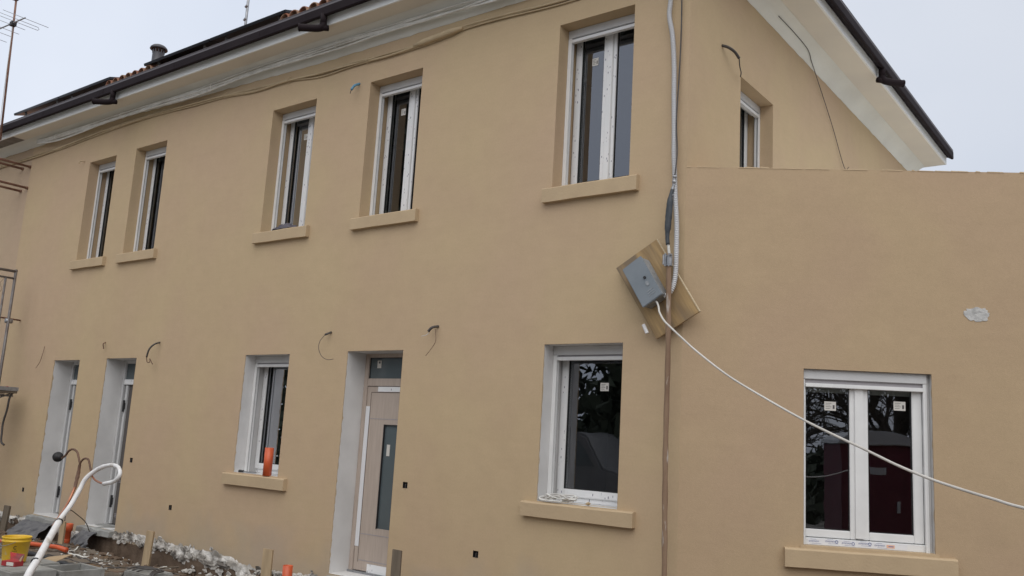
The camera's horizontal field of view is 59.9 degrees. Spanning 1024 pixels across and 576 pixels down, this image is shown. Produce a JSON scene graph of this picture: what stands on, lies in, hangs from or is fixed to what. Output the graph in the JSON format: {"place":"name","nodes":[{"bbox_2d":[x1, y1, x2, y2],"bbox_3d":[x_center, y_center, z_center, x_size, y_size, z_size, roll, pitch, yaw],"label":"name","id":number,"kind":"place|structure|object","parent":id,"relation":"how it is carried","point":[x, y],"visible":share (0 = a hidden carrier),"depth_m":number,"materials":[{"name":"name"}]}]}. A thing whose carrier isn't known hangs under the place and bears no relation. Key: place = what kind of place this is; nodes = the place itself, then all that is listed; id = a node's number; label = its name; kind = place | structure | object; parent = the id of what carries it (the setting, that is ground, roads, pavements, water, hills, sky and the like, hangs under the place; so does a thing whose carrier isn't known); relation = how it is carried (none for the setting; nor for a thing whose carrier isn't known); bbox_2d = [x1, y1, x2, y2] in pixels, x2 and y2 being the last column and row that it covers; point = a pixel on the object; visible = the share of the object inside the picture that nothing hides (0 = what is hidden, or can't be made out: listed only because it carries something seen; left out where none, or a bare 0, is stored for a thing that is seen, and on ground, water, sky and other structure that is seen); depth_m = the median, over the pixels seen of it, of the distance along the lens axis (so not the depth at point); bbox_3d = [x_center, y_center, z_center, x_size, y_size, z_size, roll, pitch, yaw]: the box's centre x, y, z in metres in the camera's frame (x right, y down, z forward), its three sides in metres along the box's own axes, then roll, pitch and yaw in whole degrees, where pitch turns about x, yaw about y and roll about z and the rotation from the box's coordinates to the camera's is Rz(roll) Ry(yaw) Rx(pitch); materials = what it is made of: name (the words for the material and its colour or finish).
{"place":"outdoors","nodes":[
{"label":"outdoors","id":0,"kind":"place"},
{"bbox_2d":[0,533,188,575],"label":"ground","id":1,"kind":"structure","parent":0,"point":[55,552],"depth_m":12.00,"materials":[{"name":"brown soil"}]},
{"bbox_2d":[0,505,10,531],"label":"wooden stake","id":2,"kind":"object","parent":1,"relation":"on","point":[5,518],"visible":0.78,"depth_m":14.29,"materials":[{"name":"brown wood"}]},
{"bbox_2d":[0,267,20,397],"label":"scaffold frame","id":3,"kind":"object","parent":1,"relation":"on","point":[8,320],"visible":1,"depth_m":15.26,"materials":[{"name":"metal"}]},
{"bbox_2d":[0,393,13,445],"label":"hanging strap","id":4,"kind":"object","parent":3,"relation":"hanging from","point":[3,421],"visible":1,"depth_m":14.88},
{"bbox_2d":[0,148,33,360],"bbox_3d":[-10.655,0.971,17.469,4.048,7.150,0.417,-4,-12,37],"label":"neighbouring house","id":5,"kind":"structure","parent":1,"relation":"on","point":[12,205],"depth_m":16.70,"materials":[{"name":"beige paint"}]},
{"bbox_2d":[0,185,21,192],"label":"steel bar","id":6,"kind":"object","parent":5,"relation":"attached to","point":[13,189],"visible":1,"depth_m":16.54,"materials":[{"name":"brown metal"}]},
{"bbox_2d":[0,162,23,169],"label":"steel bar","id":7,"kind":"object","parent":5,"relation":"attached to","point":[13,166],"visible":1,"depth_m":16.64,"materials":[{"name":"brown metal"}]},
{"bbox_2d":[0,565,56,575],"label":"concrete block","id":8,"kind":"object","parent":1,"relation":"on","point":[40,570],"depth_m":9.05,"materials":[{"name":"grey concrete"}]},
{"bbox_2d":[1,552,24,566],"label":"red box","id":9,"kind":"object","parent":8,"relation":"on","point":[15,560],"visible":1,"depth_m":9.23,"materials":[{"name":"cardboard"}]},
{"bbox_2d":[6,519,52,538],"bbox_3d":[-7.494,3.748,13.791,0.987,0.238,0.405,-4,-12,37],"label":"geotextile sheet","id":10,"kind":"object","parent":1,"relation":"on","point":[28,527],"visible":0.93,"depth_m":13.81,"materials":[{"name":"grey fabric"}]},
{"bbox_2d":[0,556,59,566],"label":"concrete slab","id":11,"kind":"structure","parent":1,"relation":"on","point":[44,562],"depth_m":9.61,"materials":[{"name":"grey concrete"}]},
{"bbox_2d":[0,535,32,561],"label":"yellow bucket","id":12,"kind":"object","parent":11,"relation":"on","point":[20,544],"visible":0.77,"depth_m":9.42,"materials":[{"name":"plastic"}]},
{"bbox_2d":[44,554,71,561],"bbox_3d":[-5.124,3.014,9.868,0.380,0.055,0.270,-6,-4,16],"label":"cardboard sheet","id":13,"kind":"object","parent":11,"relation":"on","point":[55,558],"visible":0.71,"depth_m":9.88,"materials":[{"name":"beige cardboard"}]},
{"bbox_2d":[0,539,68,552],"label":"orange buried pipe","id":14,"kind":"object","parent":1,"relation":"on","point":[57,547],"visible":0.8,"depth_m":12.21,"materials":[{"name":"plastic"}]},
{"bbox_2d":[27,551,74,564],"bbox_3d":[-5.472,3.433,10.896,0.273,0.160,3.351,13,-14,-44],"label":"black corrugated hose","id":15,"kind":"object","parent":1,"relation":"on","point":[31,553],"visible":0.2,"depth_m":11.48,"materials":[{"name":"black plastic"}]},
{"bbox_2d":[57,521,66,543],"bbox_3d":[-6.527,3.727,12.838,0.075,0.703,0.044,2,-10,6],"label":"wooden stake","id":16,"kind":"object","parent":1,"relation":"on","point":[62,530],"visible":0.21,"depth_m":12.85,"materials":[{"name":"brown wood"}]},
{"bbox_2d":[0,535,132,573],"bbox_3d":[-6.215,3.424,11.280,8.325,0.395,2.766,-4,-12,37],"label":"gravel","id":17,"kind":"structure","parent":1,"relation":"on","point":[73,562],"depth_m":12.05,"materials":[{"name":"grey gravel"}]},
{"bbox_2d":[64,523,73,543],"bbox_3d":[-6.616,3.660,13.029,0.297,0.400,0.164,12,-13,-41],"label":"orange drain pipe","id":18,"kind":"object","parent":1,"relation":"on","point":[69,528],"visible":0.3,"depth_m":13.04,"materials":[{"name":"plastic"}]},
{"bbox_2d":[24,448,121,575],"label":"insulated pipe","id":19,"kind":"object","parent":1,"relation":"on","point":[44,547],"visible":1,"depth_m":9.38,"materials":[{"name":"white plastic"}]},
{"bbox_2d":[52,452,62,461],"bbox_3d":[-5.242,1.947,10.260,0.116,0.116,0.151,8,-11,-25],"label":"black pipe cap","id":20,"kind":"object","parent":19,"relation":"hanging from","point":[56,456],"visible":0.99,"depth_m":10.19,"materials":[{"name":"black plastic"}]},
{"bbox_2d":[45,563,104,575],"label":"open concrete chamber","id":21,"kind":"object","parent":1,"relation":"on","point":[79,569],"visible":0.84,"depth_m":9.50,"materials":[{"name":"grey concrete"}]},
{"bbox_2d":[67,546,97,558],"bbox_3d":[-6.063,3.675,12.376,0.324,0.099,0.990,11,-12,-38],"label":"ground cable","id":22,"kind":"object","parent":1,"relation":"on","point":[76,554],"visible":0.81,"depth_m":12.11,"materials":[{"name":"white plastic"}]},
{"bbox_2d":[70,530,96,547],"bbox_3d":[-6.284,3.693,12.931,0.495,0.311,0.256,-4,-12,37],"label":"geotextile sheet","id":23,"kind":"object","parent":1,"relation":"on","point":[81,538],"visible":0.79,"depth_m":12.96,"materials":[{"name":"grey fabric"}]},
{"bbox_2d":[47,554,128,568],"bbox_3d":[-5.564,3.589,11.610,1.539,0.071,0.077,-1,-11,24],"label":"ground cable","id":24,"kind":"object","parent":1,"relation":"on","point":[90,563],"visible":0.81,"depth_m":11.56,"materials":[{"name":"plastic"}]},
{"bbox_2d":[0,532,178,571],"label":"wood scraps","id":25,"kind":"object","parent":1,"relation":"on","point":[101,559],"visible":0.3,"depth_m":11.91,"materials":[{"name":"brown wood"}]},
{"bbox_2d":[69,549,178,574],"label":"ground cable","id":26,"kind":"object","parent":1,"relation":"on","point":[98,562],"visible":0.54,"depth_m":11.79,"materials":[{"name":"plastic"}]},
{"bbox_2d":[0,530,273,575],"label":"soil clods","id":27,"kind":"object","parent":1,"relation":"on","point":[131,562],"visible":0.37,"depth_m":12.07,"materials":[{"name":"brown soil"}]},
{"bbox_2d":[121,566,172,575],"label":"grey chamber lid","id":28,"kind":"object","parent":1,"relation":"on","point":[144,571],"visible":1,"depth_m":10.05,"materials":[{"name":"concrete"}]},
{"bbox_2d":[141,530,154,565],"bbox_3d":[-4.876,3.598,11.858,0.130,0.704,0.044,2,-10,6],"label":"wooden stake","id":29,"kind":"object","parent":1,"relation":"on","point":[148,547],"visible":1,"depth_m":11.86,"materials":[{"name":"brown wood"}]},
{"bbox_2d":[43,540,308,575],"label":"plaster rubble","id":30,"kind":"object","parent":1,"relation":"on","point":[190,571],"visible":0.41,"depth_m":11.44,"materials":[{"name":"white stone"}]},
{"bbox_2d":[260,548,273,575],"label":"wooden stake","id":31,"kind":"object","parent":1,"relation":"on","point":[267,562],"visible":1,"depth_m":10.21,"materials":[{"name":"brown wood"}]},
{"bbox_2d":[282,565,292,575],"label":"orange pipe stub","id":32,"kind":"object","parent":1,"relation":"on","point":[287,570],"visible":1,"depth_m":9.81,"materials":[{"name":"plastic"}]},
{"bbox_2d":[390,549,401,575],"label":"wooden stake","id":33,"kind":"object","parent":1,"relation":"on","point":[396,561],"visible":1,"depth_m":8.88,"materials":[{"name":"brown wood"}]},
{"bbox_2d":[0,0,953,575],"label":"house","id":34,"kind":"structure","parent":1,"relation":"on","point":[490,198],"depth_m":10.71,"materials":[{"name":"paint"}]},
{"bbox_2d":[0,180,27,189],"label":"steel bar","id":35,"kind":"object","parent":34,"relation":"attached to","point":[13,184],"visible":1,"depth_m":16.35,"materials":[{"name":"brown metal"}]},
{"bbox_2d":[0,158,30,168],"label":"steel bar","id":36,"kind":"object","parent":34,"relation":"attached to","point":[17,163],"visible":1,"depth_m":16.40,"materials":[{"name":"brown metal"}]},
{"bbox_2d":[0,0,48,139],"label":"tv antenna","id":37,"kind":"object","parent":34,"relation":"attached to","point":[13,23],"visible":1,"depth_m":16.54,"materials":[{"name":"metal"}]},
{"bbox_2d":[14,96,67,115],"bbox_3d":[-8.182,-3.277,16.197,1.670,0.397,0.962,-4,-12,37],"label":"solar panel","id":38,"kind":"object","parent":34,"relation":"attached to","point":[43,105],"visible":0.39,"depth_m":15.83,"materials":[{"name":"black"}]},
{"bbox_2d":[51,362,79,512],"bbox_3d":[-7.155,2.460,14.604,0.840,2.485,0.099,-4,-12,37],"label":"side door","id":39,"kind":"structure","parent":34,"relation":"in","point":[75,365],"depth_m":14.80,"materials":[{"name":"white plastic"}]},
{"bbox_2d":[59,77,118,98],"bbox_3d":[-6.837,-3.375,15.180,1.670,0.397,0.962,-4,-12,37],"label":"solar panel","id":40,"kind":"object","parent":34,"relation":"attached to","point":[87,88],"visible":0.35,"depth_m":14.85,"materials":[{"name":"black"}]},
{"bbox_2d":[69,161,115,269],"bbox_3d":[-6.828,-1.224,14.935,1.060,1.877,0.456,-4,-12,37],"label":"window","id":41,"kind":"structure","parent":34,"relation":"in","point":[100,260],"depth_m":15.20,"materials":[{"name":"white plastic"}]},
{"bbox_2d":[104,360,135,523],"bbox_3d":[-5.825,2.361,13.599,0.860,2.510,0.099,-4,-12,37],"label":"side door","id":42,"kind":"structure","parent":34,"relation":"in","point":[129,367],"depth_m":13.79,"materials":[{"name":"white plastic"}]},
{"bbox_2d":[115,146,166,263],"bbox_3d":[-5.651,-1.318,14.046,1.085,1.890,0.456,-4,-12,37],"label":"window","id":43,"kind":"structure","parent":34,"relation":"in","point":[146,253],"depth_m":14.31,"materials":[{"name":"white plastic"}]},
{"bbox_2d":[146,342,159,363],"bbox_3d":[-5.226,0.939,12.896,0.152,0.348,0.152,2,-10,9],"label":"wall wire","id":44,"kind":"object","parent":34,"relation":"attached to","point":[151,346],"depth_m":12.86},
{"bbox_2d":[0,511,316,575],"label":"broken plaster edge","id":45,"kind":"object","parent":34,"relation":"attached to","point":[213,562],"visible":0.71,"depth_m":11.98,"materials":[{"name":"concrete"}]},
{"bbox_2d":[150,44,167,60],"bbox_3d":[-6.585,-3.826,16.378,0.316,1.400,0.316,-4,-12,37],"label":"flue pipe","id":46,"kind":"object","parent":34,"relation":"on","point":[159,50],"visible":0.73,"depth_m":16.38,"materials":[{"name":"metal"}]},
{"bbox_2d":[144,39,219,65],"bbox_3d":[-4.702,-3.530,13.566,1.690,0.397,0.962,-4,-12,37],"label":"solar panel","id":47,"kind":"object","parent":34,"relation":"attached to","point":[183,52],"visible":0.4,"depth_m":13.17,"materials":[{"name":"black"}]},
{"bbox_2d":[243,0,249,24],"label":"antenna mast","id":48,"kind":"object","parent":34,"relation":"on","point":[246,6],"visible":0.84,"depth_m":15.79,"materials":[{"name":"grey metal"}]},
{"bbox_2d":[210,9,291,41],"bbox_3d":[-3.344,-3.628,12.540,1.680,0.397,0.962,-4,-12,37],"label":"solar panel","id":49,"kind":"object","parent":34,"relation":"attached to","point":[254,25],"visible":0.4,"depth_m":12.19,"materials":[{"name":"black"}]},
{"bbox_2d":[221,356,288,490],"bbox_3d":[-3.079,1.702,11.407,1.240,1.666,0.456,-4,-12,37],"label":"window","id":50,"kind":"structure","parent":34,"relation":"in","point":[276,367],"depth_m":11.64,"materials":[{"name":"white plastic"}]},
{"bbox_2d":[262,447,273,475],"bbox_3d":[-3.033,2.163,11.058,0.110,0.345,0.110,-4,-12,37],"label":"orange pipe","id":51,"kind":"object","parent":50,"relation":"on","point":[268,461],"visible":1,"depth_m":11.02,"materials":[{"name":"plastic"}]},
{"bbox_2d":[36,0,498,143],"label":"grey cable bundle","id":52,"kind":"object","parent":34,"relation":"attached to","point":[200,91],"visible":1,"depth_m":12.06,"materials":[{"name":"grey plastic"}]},
{"bbox_2d":[251,106,315,243],"bbox_3d":[-2.872,-1.516,11.944,1.105,1.888,0.457,-4,-12,37],"label":"window","id":53,"kind":"structure","parent":34,"relation":"in","point":[302,121],"depth_m":12.17,"materials":[{"name":"white plastic"}]},
{"bbox_2d":[272,223,296,230],"bbox_3d":[-2.975,-0.808,11.695,0.436,0.090,0.169,-4,-12,37],"label":"rag","id":54,"kind":"object","parent":34,"relation":"on","point":[286,225],"visible":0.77,"depth_m":11.64,"materials":[{"name":"fabric"}]},
{"bbox_2d":[0,0,575,167],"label":"painted cable bundle","id":55,"kind":"object","parent":34,"relation":"attached to","point":[437,37],"visible":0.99,"depth_m":11.44,"materials":[{"name":"beige plastic"}]},
{"bbox_2d":[318,331,331,359],"bbox_3d":[-2.189,0.687,10.645,0.232,0.361,0.140,-4,-12,37],"label":"wall wire","id":56,"kind":"object","parent":34,"relation":"attached to","point":[330,332],"depth_m":10.68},
{"bbox_2d":[350,83,359,93],"bbox_3d":[-1.970,-2.512,11.169,0.036,0.186,0.144,-5,-13,41],"label":"wall wire","id":57,"kind":"object","parent":34,"relation":"attached to","point":[354,86],"depth_m":11.14,"materials":[{"name":"blue"}]},
{"bbox_2d":[347,353,402,575],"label":"front door","id":58,"kind":"structure","parent":34,"relation":"in","point":[382,380],"depth_m":10.36,"materials":[{"name":"beige"}]},
{"bbox_2d":[349,75,422,230],"bbox_3d":[-1.353,-1.635,10.797,1.090,1.901,0.457,-4,-12,37],"label":"window","id":59,"kind":"structure","parent":34,"relation":"in","point":[407,214],"depth_m":10.96,"materials":[{"name":"white plastic"}]},
{"bbox_2d":[421,325,438,354],"bbox_3d":[-0.884,0.569,9.671,0.191,0.348,0.108,-1,-11,25],"label":"wall wire","id":60,"kind":"object","parent":34,"relation":"attached to","point":[431,328],"depth_m":9.65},
{"bbox_2d":[538,493,577,502],"bbox_3d":[0.426,1.992,8.448,0.443,0.078,0.088,-4,-12,37],"label":"coiled rope","id":61,"kind":"object","parent":34,"relation":"on","point":[550,497],"visible":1,"depth_m":8.41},
{"bbox_2d":[520,345,635,527],"bbox_3d":[0.748,1.378,8.524,1.235,1.661,0.456,-4,-12,37],"label":"window","id":62,"kind":"structure","parent":34,"relation":"in","point":[566,354],"depth_m":8.66,"materials":[{"name":"white plastic"}]},
{"bbox_2d":[541,14,639,203],"bbox_3d":[0.926,-1.819,9.079,1.100,1.943,0.457,-4,-12,37],"label":"window","id":63,"kind":"structure","parent":34,"relation":"in","point":[607,184],"depth_m":9.23,"materials":[{"name":"white plastic"}]},
{"bbox_2d":[616,239,700,338],"bbox_3d":[1.308,0.002,8.060,0.865,0.926,0.052,-4,-12,37],"label":"plywood board","id":64,"kind":"object","parent":34,"relation":"attached to","point":[684,307],"visible":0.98,"depth_m":8.01,"materials":[{"name":"brown wood"}]},
{"bbox_2d":[623,256,665,308],"bbox_3d":[1.209,-0.045,8.038,0.408,0.474,0.169,-4,-12,37],"label":"meter box","id":65,"kind":"object","parent":64,"relation":"attached to","point":[647,286],"visible":0.99,"depth_m":7.98,"materials":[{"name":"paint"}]},
{"bbox_2d":[654,300,1023,509],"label":"power cable","id":66,"kind":"object","parent":65,"relation":"hanging from","point":[867,450],"visible":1,"depth_m":5.92,"materials":[{"name":"white plastic"}]},
{"bbox_2d":[664,0,679,297],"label":"corrugated conduit","id":67,"kind":"object","parent":34,"relation":"attached to","point":[673,141],"visible":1,"depth_m":8.23,"materials":[{"name":"grey plastic"}]},
{"bbox_2d":[665,0,681,252],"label":"taped cable","id":68,"kind":"object","parent":67,"relation":"attached to","point":[669,211],"visible":0.98,"depth_m":8.10,"materials":[{"name":"grey plastic"}]},
{"bbox_2d":[722,44,741,76],"bbox_3d":[2.295,-2.339,9.090,0.129,0.210,0.422,-5,-13,42],"label":"wall wire","id":69,"kind":"object","parent":34,"relation":"attached to","point":[732,50],"depth_m":8.99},
{"bbox_2d":[740,92,759,167],"bbox_3d":[2.434,-1.464,9.748,0.236,1.367,0.913,-4,-12,37],"label":"window","id":70,"kind":"structure","parent":34,"relation":"in","point":[747,106],"depth_m":10.08,"materials":[{"name":"white plastic"}]},
{"bbox_2d":[778,16,848,168],"bbox_3d":[3.790,-2.340,11.095,0.060,1.068,2.753,-4,-12,36],"label":"hanging wire","id":71,"kind":"object","parent":34,"relation":"attached to","point":[818,83],"visible":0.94,"depth_m":11.30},
{"bbox_2d":[661,253,672,575],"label":"wooden pole","id":72,"kind":"object","parent":1,"relation":"on","point":[667,260],"visible":1,"depth_m":7.68,"materials":[{"name":"wood"}]},
{"bbox_2d":[677,166,1023,575],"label":"house extension","id":73,"kind":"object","parent":1,"relation":"on","point":[880,312],"visible":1,"depth_m":7.74,"materials":[{"name":"paint"}]},
{"bbox_2d":[784,369,958,575],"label":"window","id":74,"kind":"structure","parent":73,"relation":"in","point":[857,549],"depth_m":7.56,"materials":[{"name":"white plastic"}]},
{"bbox_2d":[0,0,1023,172],"label":"sky","id":75,"kind":"structure","parent":0,"point":[962,61],"materials":[{"name":"white"}]}
]}

